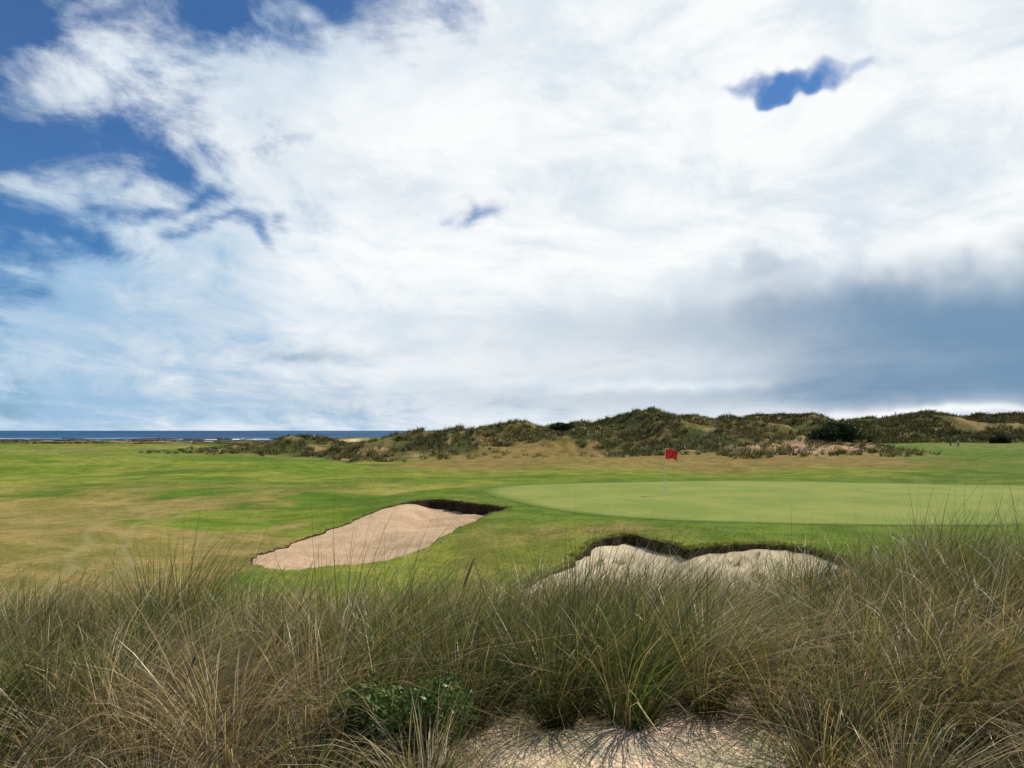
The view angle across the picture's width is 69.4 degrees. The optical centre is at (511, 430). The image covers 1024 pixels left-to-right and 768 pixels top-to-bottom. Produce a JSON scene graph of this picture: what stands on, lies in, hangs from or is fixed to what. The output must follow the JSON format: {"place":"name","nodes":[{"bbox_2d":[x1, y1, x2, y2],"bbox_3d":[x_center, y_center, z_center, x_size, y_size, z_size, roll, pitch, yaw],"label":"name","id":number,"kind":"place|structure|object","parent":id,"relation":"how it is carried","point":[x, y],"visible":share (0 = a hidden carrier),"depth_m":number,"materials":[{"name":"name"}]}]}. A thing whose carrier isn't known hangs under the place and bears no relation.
{"place":"outdoors","nodes":[
{"label":"outdoors","id":0,"kind":"place"},
{"bbox_2d":[0,431,432,441],"bbox_3d":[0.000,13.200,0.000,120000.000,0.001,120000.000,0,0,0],"label":"sea","id":1,"kind":"structure","parent":0,"point":[127,435],"depth_m":2440.85,"materials":[{"name":"liquid"}]},
{"bbox_2d":[0,437,351,441],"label":"rock reef","id":2,"kind":"object","parent":1,"relation":"in","point":[185,440],"visible":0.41,"depth_m":999.00},
{"bbox_2d":[0,408,1023,767],"bbox_3d":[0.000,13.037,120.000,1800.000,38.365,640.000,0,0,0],"label":"ground","id":3,"kind":"structure","parent":0,"point":[90,498],"depth_m":33.26,"materials":[{"name":"green plant"}]},
{"bbox_2d":[260,725,329,767],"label":"coastal shrub","id":4,"kind":"object","parent":3,"relation":"on","point":[292,731],"visible":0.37,"depth_m":3.70,"materials":[{"name":"green plant"}]},
{"bbox_2d":[252,504,482,569],"bbox_3d":[-4.542,3.827,27.219,6.212,1.023,13.474,0,0,23],"label":"sand bunker","id":5,"kind":"object","parent":3,"relation":"on","point":[410,519],"visible":0.88,"depth_m":27.02},
{"bbox_2d":[330,667,476,762],"bbox_3d":[-0.544,1.452,3.720,0.759,0.509,0.551,0,0,0],"label":"coastal shrub","id":6,"kind":"object","parent":3,"relation":"on","point":[427,713],"visible":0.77,"depth_m":3.65,"materials":[{"name":"green plant"}]},
{"bbox_2d":[0,460,1023,767],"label":"marram grass","id":7,"kind":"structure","parent":3,"relation":"on","point":[712,642],"depth_m":4.37,"materials":[{"name":"green plant"}]},
{"bbox_2d":[2,406,1023,462],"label":"dune tussocks","id":8,"kind":"object","parent":3,"relation":"on","point":[891,425],"visible":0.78,"depth_m":120.49,"materials":[{"name":"green plant"}]},
{"bbox_2d":[69,555,968,748],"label":"marram seed heads","id":9,"kind":"object","parent":3,"relation":"on","point":[281,632],"visible":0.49,"depth_m":4.39,"materials":[{"name":"beige plant"}]},
{"bbox_2d":[548,422,573,430],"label":"coastal bush","id":10,"kind":"object","parent":3,"relation":"on","point":[557,426],"visible":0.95,"depth_m":126.87,"materials":[{"name":"green plant"}]},
{"bbox_2d":[246,498,1001,606],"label":"rough grass","id":11,"kind":"structure","parent":3,"relation":"on","point":[626,534],"depth_m":21.60,"materials":[{"name":"green plant"}]},
{"bbox_2d":[522,544,870,607],"bbox_3d":[4.769,3.856,18.440,9.020,0.864,7.499,0,0,16],"label":"sand bunker","id":12,"kind":"object","parent":3,"relation":"on","point":[641,550],"visible":0.24,"depth_m":20.85},
{"bbox_2d":[484,480,1023,525],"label":"putting green","id":13,"kind":"object","parent":3,"relation":"on","point":[827,503],"visible":0.98,"depth_m":33.58,"materials":[{"name":"green plant"}]},
{"bbox_2d":[665,449,677,495],"bbox_3d":[7.769,2.081,36.144,0.664,2.400,0.202,0,0,20],"label":"golf flag","id":14,"kind":"object","parent":13,"relation":"on","point":[671,453],"visible":0.99,"depth_m":36.16,"materials":[{"name":"fabric"}]},
{"bbox_2d":[806,420,874,442],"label":"coastal bush","id":15,"kind":"object","parent":3,"relation":"on","point":[833,431],"visible":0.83,"depth_m":107.65,"materials":[{"name":"green plant"}]},
{"bbox_2d":[989,434,1011,442],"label":"coastal bush","id":16,"kind":"object","parent":3,"relation":"on","point":[999,438],"visible":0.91,"depth_m":196.85,"materials":[{"name":"green plant"}]},
{"bbox_2d":[0,0,1023,430],"label":"sky","id":17,"kind":"structure","parent":0,"point":[216,215],"materials":[{"name":"white"}]}
]}

